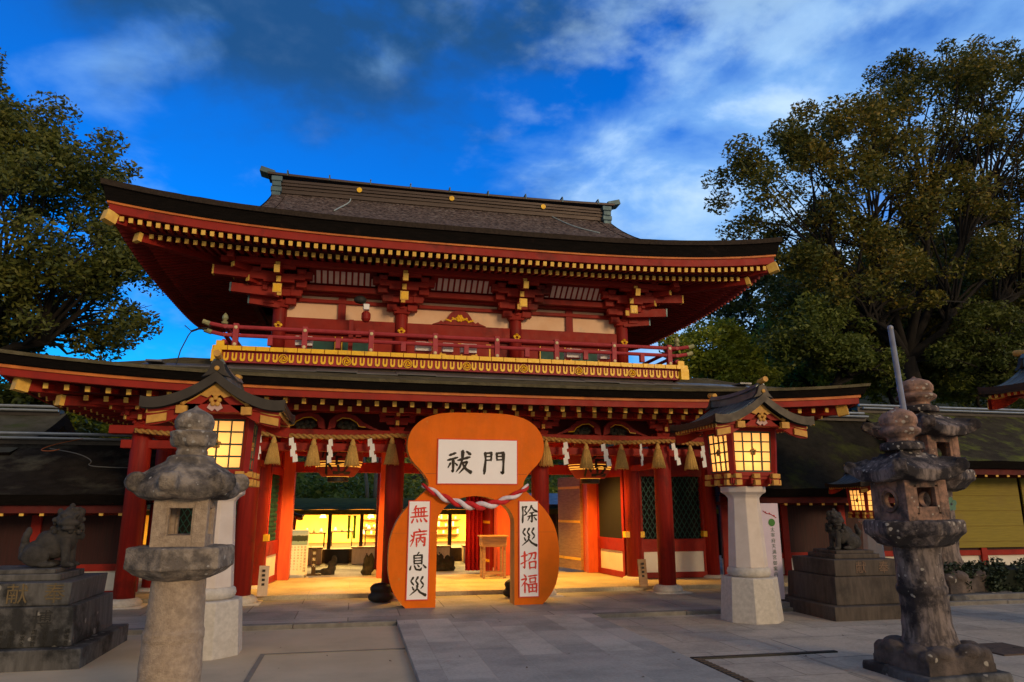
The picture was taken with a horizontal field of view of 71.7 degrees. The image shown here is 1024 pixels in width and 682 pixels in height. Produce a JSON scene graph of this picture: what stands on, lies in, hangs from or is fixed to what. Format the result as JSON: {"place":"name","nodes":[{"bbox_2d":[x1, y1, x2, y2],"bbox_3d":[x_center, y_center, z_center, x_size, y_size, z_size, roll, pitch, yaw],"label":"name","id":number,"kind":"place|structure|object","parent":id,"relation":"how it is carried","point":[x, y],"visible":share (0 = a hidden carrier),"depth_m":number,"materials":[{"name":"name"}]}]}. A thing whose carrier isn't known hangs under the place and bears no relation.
{"place":"outdoors","nodes":[
{"label":"outdoors","id":0,"kind":"place"},
{"bbox_2d":[176,325,210,363],"bbox_3d":[-5.447,0.091,12.114,0.514,0.777,0.046,3,-13,-12],"label":"cable","id":1,"kind":"object","parent":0,"point":[196,329],"visible":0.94,"depth_m":12.16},
{"bbox_2d":[0,624,416,681],"bbox_3d":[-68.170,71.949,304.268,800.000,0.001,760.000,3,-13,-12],"label":"ground","id":2,"kind":"structure","parent":0,"point":[118,663],"depth_m":7.69,"materials":[{"name":"grey stone"}]},
{"bbox_2d":[0,404,78,454],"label":"hall","id":3,"kind":"structure","parent":2,"relation":"on","point":[18,418],"depth_m":15.29,"materials":[{"name":"grey metal"}]},
{"bbox_2d":[0,565,128,672],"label":"lion pedestal","id":4,"kind":"object","parent":2,"relation":"on","point":[59,617],"visible":1,"depth_m":7.57,"materials":[{"name":"grey stone"}]},
{"bbox_2d":[18,503,85,567],"bbox_3d":[-5.324,2.246,8.203,0.664,0.722,0.393,3,-13,-12],"label":"guardian lion","id":5,"kind":"object","parent":4,"relation":"on","point":[59,539],"visible":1,"depth_m":8.12},
{"bbox_2d":[0,431,156,591],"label":"corridor","id":6,"kind":"object","parent":2,"relation":"on","point":[39,488],"visible":0.52,"depth_m":12.68,"materials":[{"name":"brown wood"}]},
{"bbox_2d":[41,438,82,450],"bbox_3d":[-8.465,1.956,13.397,0.288,0.299,0.716,-9,-16,34],"label":"roof cable","id":7,"kind":"object","parent":6,"relation":"on","point":[56,444],"visible":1,"depth_m":13.31,"materials":[{"name":"grey metal"}]},
{"bbox_2d":[50,448,127,467],"bbox_3d":[-7.708,2.135,12.955,1.936,0.386,0.242,-2,-13,9],"label":"roof cable","id":8,"kind":"object","parent":6,"relation":"on","point":[90,460],"visible":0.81,"depth_m":12.87,"materials":[{"name":"grey metal"}]},
{"bbox_2d":[123,406,249,681],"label":"stone lantern","id":9,"kind":"object","parent":2,"relation":"on","point":[172,565],"visible":1,"depth_m":4.84,"materials":[{"name":"stone"}]},
{"bbox_2d":[139,350,294,660],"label":"lantern tower","id":10,"kind":"structure","parent":2,"relation":"on","point":[242,417],"depth_m":8.14,"materials":[{"name":"stone"}]},
{"bbox_2d":[243,648,404,681],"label":"stone edging","id":11,"kind":"object","parent":2,"relation":"on","point":[254,668],"visible":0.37,"depth_m":8.06,"materials":[{"name":"grey stone"}]},
{"bbox_2d":[0,166,870,609],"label":"shrine gate","id":12,"kind":"structure","parent":2,"relation":"on","point":[524,292],"depth_m":13.57,"materials":[{"name":"red wood"}]},
{"bbox_2d":[178,500,237,533],"bbox_3d":[-5.746,3.178,13.500,1.392,1.327,0.061,3,-13,-12],"label":"lattice window","id":13,"kind":"structure","parent":12,"relation":"in","point":[185,518],"depth_m":13.37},
{"bbox_2d":[257,565,269,596],"bbox_3d":[-4.240,4.092,12.077,0.170,0.498,0.098,3,-13,-12],"label":"wooden plaque","id":14,"kind":"object","parent":12,"relation":"on","point":[263,581],"visible":1,"depth_m":12.06,"materials":[{"name":"brown wood"}]},
{"bbox_2d":[268,474,279,541],"bbox_3d":[-4.884,3.377,14.360,0.061,1.327,0.920,1,-13,-5],"label":"lattice window","id":15,"kind":"structure","parent":12,"relation":"in","point":[274,493],"depth_m":14.49,"materials":[{"name":"green wood"}]},
{"bbox_2d":[295,336,312,347],"bbox_3d":[-3.786,0.013,12.904,0.300,0.170,0.211,3,-13,-12],"label":"balcony box","id":16,"kind":"object","parent":12,"relation":"on","point":[299,342],"visible":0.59,"depth_m":12.82,"materials":[{"name":"white"}]},
{"bbox_2d":[316,439,362,481],"bbox_3d":[-3.335,2.070,13.680,0.931,1.280,0.954,3,-13,-12],"label":"paper lantern","id":17,"kind":"object","parent":12,"relation":"hanging from","point":[335,470],"visible":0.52,"depth_m":13.28,"materials":[{"name":"yellow"}]},
{"bbox_2d":[307,337,373,350],"bbox_3d":[-3.362,0.138,13.843,1.290,0.440,0.050,3,-13,-12],"label":"green window","id":18,"kind":"structure","parent":12,"relation":"in","point":[325,345],"depth_m":13.83,"materials":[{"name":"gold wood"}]},
{"bbox_2d":[134,428,706,470],"bbox_3d":[-0.781,2.004,12.850,11.231,0.616,0.272,3,-13,-12],"label":"straw rope","id":19,"kind":"object","parent":12,"relation":"attached to","point":[313,459],"visible":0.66,"depth_m":12.63,"materials":[{"name":"fabric"}]},
{"bbox_2d":[415,341,431,352],"bbox_3d":[-1.676,0.117,13.353,0.300,0.170,0.211,3,-13,-12],"label":"balcony box","id":20,"kind":"object","parent":12,"relation":"on","point":[422,349],"visible":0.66,"depth_m":13.26,"materials":[{"name":"white"}]},
{"bbox_2d":[441,343,452,353],"bbox_3d":[-1.226,0.139,13.448,0.200,0.170,0.211,3,-13,-12],"label":"balcony box","id":21,"kind":"object","parent":12,"relation":"on","point":[447,350],"visible":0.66,"depth_m":13.35,"materials":[{"name":"white"}]},
{"bbox_2d":[428,339,490,356],"bbox_3d":[-1.060,0.230,14.331,1.280,0.480,0.062,3,-13,-12],"label":"upper door","id":22,"kind":"structure","parent":12,"relation":"in","point":[456,351],"depth_m":14.35,"materials":[{"name":"red wood"}]},
{"bbox_2d":[460,344,476,354],"bbox_3d":[-0.835,0.158,13.531,0.300,0.170,0.211,3,-13,-12],"label":"balcony box","id":23,"kind":"object","parent":12,"relation":"on","point":[472,351],"visible":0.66,"depth_m":13.45,"materials":[{"name":"white"}]},
{"bbox_2d":[465,496,482,570],"bbox_3d":[-0.786,4.289,16.801,0.629,2.200,0.110,3,-13,-12],"label":"red curtain","id":24,"kind":"object","parent":12,"relation":"hanging from","point":[474,523],"visible":0.41,"depth_m":16.70,"materials":[{"name":"fabric"}]},
{"bbox_2d":[483,497,492,570],"bbox_3d":[-0.653,4.314,16.820,0.085,2.150,1.206,4,-14,-18],"label":"door leaf","id":25,"kind":"structure","parent":12,"relation":"in","point":[487,513],"depth_m":16.30,"materials":[{"name":"paint"}]},
{"bbox_2d":[539,346,598,361],"bbox_3d":[1.201,0.361,14.812,1.290,0.440,0.050,3,-13,-12],"label":"green window","id":26,"kind":"structure","parent":12,"relation":"in","point":[542,355],"depth_m":14.78,"materials":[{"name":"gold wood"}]},
{"bbox_2d":[558,477,583,569],"bbox_3d":[1.419,4.410,17.235,0.085,2.150,1.079,6,-14,-25],"label":"door leaf","id":27,"kind":"structure","parent":12,"relation":"in","point":[570,504],"depth_m":17.15,"materials":[{"name":"brown wood"}]},
{"bbox_2d":[564,349,580,359],"bbox_3d":[1.197,0.258,13.963,0.300,0.170,0.211,3,-13,-12],"label":"balcony box","id":28,"kind":"object","parent":12,"relation":"on","point":[576,356],"visible":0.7,"depth_m":13.87,"materials":[{"name":"white"}]},
{"bbox_2d":[568,443,611,483],"bbox_3d":[1.618,2.313,14.732,0.931,1.280,0.954,3,-13,-12],"label":"paper lantern","id":29,"kind":"object","parent":12,"relation":"hanging from","point":[598,472],"visible":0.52,"depth_m":14.38,"materials":[{"name":"gold"}]},
{"bbox_2d":[597,350,609,360],"bbox_3d":[1.822,0.288,14.096,0.200,0.170,0.211,3,-13,-12],"label":"balcony box","id":30,"kind":"object","parent":12,"relation":"on","point":[603,357],"visible":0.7,"depth_m":14.01,"materials":[{"name":"white"}]},
{"bbox_2d":[598,477,621,538],"bbox_3d":[2.228,3.747,15.964,0.061,1.327,1.121,4,-14,-18],"label":"lattice window","id":31,"kind":"structure","parent":12,"relation":"in","point":[610,524],"depth_m":15.93,"materials":[{"name":"brown wood"}]},
{"bbox_2d":[641,476,701,538],"bbox_3d":[3.457,3.630,15.455,1.392,1.327,0.061,3,-13,-12],"label":"lattice window","id":32,"kind":"structure","parent":12,"relation":"in","point":[685,497],"depth_m":15.47,"materials":[{"name":"green wood"}]},
{"bbox_2d":[295,444,616,498],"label":"trees","id":33,"kind":"object","parent":2,"relation":"on","point":[309,487],"visible":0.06,"depth_m":27.28,"materials":[{"name":"green plant"}]},
{"bbox_2d":[128,599,1023,634],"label":"kerb","id":34,"kind":"structure","parent":2,"relation":"on","point":[246,627],"depth_m":10.61,"materials":[{"name":"stone"}]},
{"bbox_2d":[670,412,894,575],"bbox_3d":[6.600,3.642,17.233,5.100,3.955,4.200,3,-13,-12],"label":"corridor","id":35,"kind":"object","parent":2,"relation":"on","point":[818,457],"visible":0.38,"depth_m":16.04,"materials":[{"name":"black metal"}]},
{"bbox_2d":[850,404,1023,564],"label":"blind hall","id":36,"kind":"structure","parent":2,"relation":"on","point":[989,510],"depth_m":16.86,"materials":[{"name":"yellow metal"}]},
{"bbox_2d":[943,556,1023,592],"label":"hedge","id":37,"kind":"object","parent":2,"relation":"on","point":[1002,576],"visible":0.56,"depth_m":12.75,"materials":[{"name":"green plant"}]},
{"bbox_2d":[948,592,1023,599],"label":"stone curb","id":38,"kind":"structure","parent":2,"relation":"on","point":[1008,595],"depth_m":12.28,"materials":[{"name":"stone"}]},
{"bbox_2d":[309,532,325,546],"bbox_3d":[-5.847,5.855,20.869,0.700,0.420,0.400,3,-13,-12],"label":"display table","id":39,"kind":"object","parent":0,"point":[324,533],"visible":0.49,"depth_m":20.78,"materials":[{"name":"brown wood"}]},
{"bbox_2d":[348,296,370,350],"bbox_3d":[-2.854,-0.278,13.267,0.385,1.170,0.215,3,-13,-12],"label":"floodlight","id":40,"kind":"object","parent":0,"point":[365,316],"visible":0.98,"depth_m":13.28,"materials":[{"name":"paint"}]},
{"bbox_2d":[139,555,722,580],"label":"courtyard","id":41,"kind":"structure","parent":0,"point":[347,570],"depth_m":17.52,"materials":[{"name":"beige stone"}]},
{"bbox_2d":[0,326,101,437],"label":"evergreen tree","id":42,"kind":"object","parent":41,"relation":"on","point":[8,395],"visible":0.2,"depth_m":19.39,"materials":[{"name":"green plant"}]},
{"bbox_2d":[0,46,163,360],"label":"camphor tree","id":43,"kind":"object","parent":41,"relation":"on","point":[100,274],"visible":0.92,"depth_m":18.18,"materials":[{"name":"green plant"}]},
{"bbox_2d":[66,411,131,437],"bbox_3d":[-13.333,4.040,21.080,4.482,5.953,3.655,3,-13,-12],"label":"tree","id":44,"kind":"object","parent":41,"relation":"on","point":[103,427],"visible":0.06,"depth_m":20.74,"materials":[{"name":"green plant"}]},
{"bbox_2d":[293,512,303,529],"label":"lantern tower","id":45,"kind":"structure","parent":41,"relation":"on","point":[297,516],"depth_m":18.07,"materials":[{"name":"wood"}]},
{"bbox_2d":[290,530,309,577],"bbox_3d":[-4.667,4.645,15.478,0.410,1.009,0.300,3,-13,-12],"label":"poster board","id":46,"kind":"object","parent":41,"relation":"on","point":[299,552],"visible":0.92,"depth_m":15.44,"materials":[{"name":"white paper"}]},
{"bbox_2d":[307,549,320,575],"bbox_3d":[-4.403,4.911,15.738,0.340,0.570,0.160,3,-13,-12],"label":"label post","id":47,"kind":"object","parent":41,"relation":"on","point":[313,565],"visible":0.99,"depth_m":15.70,"materials":[{"name":"brown wood"}]},
{"bbox_2d":[307,547,323,564],"bbox_3d":[-6.077,5.805,19.122,1.880,0.450,0.430,3,-13,-12],"label":"sales counter","id":48,"kind":"object","parent":41,"relation":"on","point":[319,556],"visible":0.2,"depth_m":19.11,"materials":[{"name":"brown wood"}]},
{"bbox_2d":[315,555,336,574],"bbox_3d":[-4.367,5.261,16.503,0.555,0.506,0.212,3,-13,-12],"label":"standing stone","id":49,"kind":"object","parent":41,"relation":"on","point":[330,569],"visible":0.79,"depth_m":16.46,"materials":[{"name":"brown stone"}]},
{"bbox_2d":[351,546,374,563],"bbox_3d":[-3.756,5.919,19.615,1.390,0.450,0.430,3,-13,-12],"label":"sales counter","id":50,"kind":"object","parent":41,"relation":"on","point":[359,553],"visible":0.46,"depth_m":19.37,"materials":[{"name":"brown wood"}]},
{"bbox_2d":[361,553,373,574],"bbox_3d":[-3.338,5.199,16.441,0.334,0.546,0.236,3,-13,-12],"label":"standing stone","id":51,"kind":"object","parent":41,"relation":"on","point":[368,566],"visible":0.93,"depth_m":16.38,"materials":[{"name":"brown stone"}]},
{"bbox_2d":[143,498,718,563],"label":"shop building","id":52,"kind":"structure","parent":41,"relation":"on","point":[337,512],"depth_m":22.28,"materials":[{"name":"yellow wood"}]},
{"bbox_2d":[331,531,352,545],"bbox_3d":[-5.150,5.971,21.419,0.700,0.440,0.400,3,-13,-12],"label":"display table","id":53,"kind":"object","parent":52,"relation":"on","point":[341,532],"visible":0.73,"depth_m":21.27,"materials":[{"name":"brown wood"}]},
{"bbox_2d":[347,516,350,538],"bbox_3d":[-4.699,5.361,20.400,0.090,0.650,0.030,3,-13,-12],"label":"green streamer","id":54,"kind":"object","parent":52,"relation":"hanging from","point":[348,530],"visible":1,"depth_m":20.38,"materials":[{"name":"fabric"}]},
{"bbox_2d":[353,515,356,538],"bbox_3d":[-4.543,5.369,20.433,0.090,0.650,0.030,3,-13,-12],"label":"green streamer","id":55,"kind":"object","parent":52,"relation":"hanging from","point":[354,526],"visible":1,"depth_m":20.43,"materials":[{"name":"fabric"}]},
{"bbox_2d":[364,529,374,545],"bbox_3d":[-4.216,6.043,21.821,0.700,0.480,0.400,3,-13,-12],"label":"display table","id":56,"kind":"object","parent":52,"relation":"on","point":[365,530],"visible":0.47,"depth_m":21.63,"materials":[{"name":"brown wood"}]},
{"bbox_2d":[363,514,458,533],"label":"charm packets","id":57,"kind":"object","parent":52,"relation":"in","point":[457,530],"visible":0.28,"depth_m":24.02,"materials":[{"name":"white paper"}]},
{"bbox_2d":[437,545,450,557],"bbox_3d":[-2.252,5.993,19.935,1.010,0.450,0.430,3,-13,-12],"label":"sales counter","id":58,"kind":"object","parent":41,"relation":"on","point":[444,550],"visible":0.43,"depth_m":19.85,"materials":[{"name":"brown wood"}]},
{"bbox_2d":[436,553,455,570],"bbox_3d":[-1.678,5.459,17.475,0.587,0.556,0.297,3,-13,-12],"label":"standing stone","id":59,"kind":"object","parent":41,"relation":"on","point":[447,562],"visible":0.73,"depth_m":17.42,"materials":[{"name":"brown stone"}]},
{"bbox_2d":[461,545,464,561],"bbox_3d":[-0.908,6.059,20.220,1.060,0.450,0.430,3,-13,-12],"label":"sales counter","id":60,"kind":"object","parent":41,"relation":"on","point":[463,553],"visible":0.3,"depth_m":19.99,"materials":[{"name":"brown wood"}]},
{"bbox_2d":[529,493,557,528],"bbox_3d":[0.760,5.530,21.162,2.200,1.944,1.371,3,-13,-12],"label":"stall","id":61,"kind":"object","parent":41,"relation":"on","point":[553,499],"depth_m":21.69,"materials":[{"name":"blue wood"}]},
{"bbox_2d":[656,315,783,554],"bbox_3d":[6.999,3.181,23.954,4.243,8.892,3.676,3,-13,-12],"label":"tree","id":62,"kind":"object","parent":41,"relation":"on","point":[730,361],"visible":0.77,"depth_m":23.61,"materials":[{"name":"green plant"}]},
{"bbox_2d":[745,297,889,404],"bbox_3d":[11.911,3.307,27.139,4.969,10.068,5.364,-9,-16,33],"label":"evergreen tree","id":63,"kind":"object","parent":41,"relation":"on","point":[800,375],"visible":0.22,"depth_m":26.64,"materials":[{"name":"green plant"}]},
{"bbox_2d":[756,290,908,387],"bbox_3d":[9.217,2.573,19.991,4.376,8.346,2.470,3,-13,-12],"label":"young tree","id":64,"kind":"object","parent":41,"relation":"on","point":[850,355],"visible":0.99,"depth_m":20.27,"materials":[{"name":"green plant"}]},
{"bbox_2d":[701,34,1023,380],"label":"camphor tree","id":65,"kind":"object","parent":41,"relation":"on","point":[981,202],"visible":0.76,"depth_m":23.06,"materials":[{"name":"green plant"}]},
{"bbox_2d":[834,315,972,407],"bbox_3d":[14.719,3.143,26.575,6.298,10.141,3.987,3,-13,-12],"label":"evergreen tree","id":66,"kind":"object","parent":41,"relation":"on","point":[943,397],"visible":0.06,"depth_m":27.05,"materials":[{"name":"green plant"}]},
{"bbox_2d":[904,278,1023,411],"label":"evergreen tree","id":67,"kind":"object","parent":41,"relation":"on","point":[941,379],"visible":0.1,"depth_m":26.04,"materials":[{"name":"green plant"}]},
{"bbox_2d":[923,295,1023,411],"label":"young tree","id":68,"kind":"object","parent":41,"relation":"on","point":[995,361],"visible":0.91,"depth_m":22.07,"materials":[{"name":"green plant"}]},
{"bbox_2d":[112,586,787,627],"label":"forecourt pavement","id":69,"kind":"structure","parent":0,"point":[354,609],"depth_m":11.29,"materials":[{"name":"grey stone"}]},
{"bbox_2d":[368,582,392,602],"bbox_3d":[-2.208,4.237,11.921,0.423,0.328,0.271,3,-13,-12],"label":"sandbag","id":70,"kind":"object","parent":69,"relation":"on","point":[380,592],"visible":0.98,"depth_m":11.82,"materials":[{"name":"black fabric"}]},
{"bbox_2d":[387,412,558,607],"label":"gourd arch","id":71,"kind":"structure","parent":69,"relation":"on","point":[492,456],"depth_m":11.84,"materials":[{"name":"orange"}]},
{"bbox_2d":[421,483,528,510],"bbox_3d":[-0.580,2.590,11.777,1.839,0.450,0.270,3,-13,-12],"label":"twisted rope","id":72,"kind":"object","parent":71,"relation":"attached to","point":[478,506],"visible":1,"depth_m":11.65,"materials":[{"name":"red fabric"}]},
{"bbox_2d":[503,579,509,596],"bbox_3d":[0.046,4.382,12.550,0.423,0.328,0.271,3,-13,-12],"label":"sandbag","id":73,"kind":"object","parent":69,"relation":"on","point":[506,591],"visible":0.3,"depth_m":12.46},
{"bbox_2d":[760,503,789,606],"bbox_3d":[4.261,3.526,11.694,0.500,1.650,0.400,3,-13,-12],"label":"banner board","id":74,"kind":"object","parent":69,"relation":"on","point":[770,519],"visible":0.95,"depth_m":11.68,"materials":[{"name":"metal"}]},
{"bbox_2d":[825,464,888,557],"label":"lantern tower","id":75,"kind":"structure","parent":69,"relation":"on","point":[859,498],"depth_m":14.09,"materials":[{"name":"stone"}]},
{"bbox_2d":[861,377,1011,600],"bbox_3d":[7.900,2.756,13.474,1.661,4.214,1.656,6,-14,-24],"label":"stone lantern","id":76,"kind":"object","parent":69,"relation":"on","point":[942,433],"visible":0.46,"depth_m":13.13,"materials":[{"name":"stone"}]},
{"bbox_2d":[135,569,787,602],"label":"gate floor","id":77,"kind":"structure","parent":0,"point":[347,587],"depth_m":13.77,"materials":[{"name":"beige stone"}]},
{"bbox_2d":[477,535,508,578],"bbox_3d":[-0.412,4.629,15.226,0.600,0.870,0.520,3,-13,-12],"label":"wooden desk","id":78,"kind":"object","parent":77,"relation":"on","point":[485,541],"visible":1,"depth_m":15.09,"materials":[{"name":"brown wood"}]},
{"bbox_2d":[637,559,647,586],"bbox_3d":[2.492,4.422,13.507,0.170,0.498,0.098,3,-13,-12],"label":"wooden plaque","id":79,"kind":"object","parent":77,"relation":"on","point":[642,573],"visible":1,"depth_m":13.49,"materials":[{"name":"brown wood"}]},
{"bbox_2d":[0,0,1023,382],"label":"sky","id":80,"kind":"structure","parent":0,"point":[632,102],"materials":[{"name":"blue"}]},
{"bbox_2d":[397,614,741,681],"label":"path","id":81,"kind":"structure","parent":0,"point":[573,648],"depth_m":7.81,"materials":[{"name":"grey stone"}]},
{"bbox_2d":[153,393,1019,497],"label":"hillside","id":82,"kind":"structure","parent":0,"point":[863,401],"depth_m":45.41,"materials":[{"name":"plant"}]},
{"bbox_2d":[363,457,368,497],"bbox_3d":[-5.770,4.460,26.267,1.624,4.379,1.607,3,-13,-12],"label":"sapling","id":83,"kind":"object","parent":82,"relation":"on","point":[366,485],"depth_m":25.91,"materials":[{"name":"green plant"}]},
{"bbox_2d":[373,457,377,497],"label":"sapling","id":84,"kind":"object","parent":82,"relation":"on","point":[375,485],"visible":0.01,"depth_m":25.98,"materials":[{"name":"green plant"}]},
{"bbox_2d":[703,269,826,386],"bbox_3d":[13.064,1.607,33.978,7.844,11.470,6.180,3,-13,-12],"label":"evergreen tree","id":85,"kind":"object","parent":82,"relation":"on","point":[735,307],"visible":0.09,"depth_m":33.94,"materials":[{"name":"green plant"}]},
{"bbox_2d":[769,232,904,411],"bbox_3d":[19.159,0.092,40.256,9.784,13.072,6.464,-2,-13,9],"label":"evergreen tree","id":86,"kind":"object","parent":82,"relation":"on","point":[845,253],"visible":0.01,"depth_m":39.42,"materials":[{"name":"green plant"}]},
{"bbox_2d":[892,215,1021,406],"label":"evergreen tree","id":87,"kind":"object","parent":82,"relation":"on","point":[949,231],"visible":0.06,"depth_m":40.29,"materials":[{"name":"green plant"}]},
{"bbox_2d":[603,603,1023,681],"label":"court pavement","id":88,"kind":"structure","parent":0,"point":[689,636],"depth_m":9.40,"materials":[{"name":"grey stone"}]},
{"bbox_2d":[669,376,814,624],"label":"lantern tower","id":89,"kind":"structure","parent":88,"relation":"on","point":[738,430],"depth_m":10.55,"materials":[{"name":"stone"}]},
{"bbox_2d":[690,650,837,681],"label":"drain channel","id":90,"kind":"object","parent":88,"relation":"on","point":[701,659],"visible":0.98,"depth_m":7.82,"materials":[{"name":"grey stone"}]},
{"bbox_2d":[781,548,900,621],"bbox_3d":[5.317,3.841,11.280,1.600,1.010,1.550,3,-13,-12],"label":"lion pedestal","id":91,"kind":"object","parent":88,"relation":"on","point":[843,585],"visible":0.89,"depth_m":10.77,"materials":[{"name":"grey stone"}]},
{"bbox_2d":[825,508,861,549],"bbox_3d":[5.320,3.011,11.354,0.592,0.647,0.348,3,-13,-12],"label":"guardian lion","id":92,"kind":"object","parent":91,"relation":"on","point":[842,535],"visible":1,"depth_m":11.25},
{"bbox_2d":[887,325,906,409],"bbox_3d":[6.272,1.942,11.039,0.349,4.502,0.195,3,-13,-12],"label":"flag pole","id":93,"kind":"object","parent":88,"relation":"on","point":[899,384],"visible":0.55,"depth_m":11.34,"materials":[{"name":"metal"}]},
{"bbox_2d":[757,628,1023,681],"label":"slab pavement","id":94,"kind":"structure","parent":0,"point":[853,653],"depth_m":8.40,"materials":[{"name":"grey stone"}]},
{"bbox_2d":[844,406,1013,681],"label":"stone lantern","id":95,"kind":"object","parent":94,"relation":"on","point":[913,530],"visible":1,"depth_m":7.08,"materials":[{"name":"stone"}]},
{"bbox_2d":[977,350,1023,409],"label":"lantern tower","id":96,"kind":"structure","parent":94,"relation":"on","point":[1010,391],"depth_m":10.86,"materials":[{"name":"wood"}]},
{"bbox_2d":[978,642,1023,655],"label":"cover plate","id":97,"kind":"object","parent":94,"relation":"on","point":[1002,649],"visible":0.66,"depth_m":8.26,"materials":[{"name":"grey metal"}]}
]}

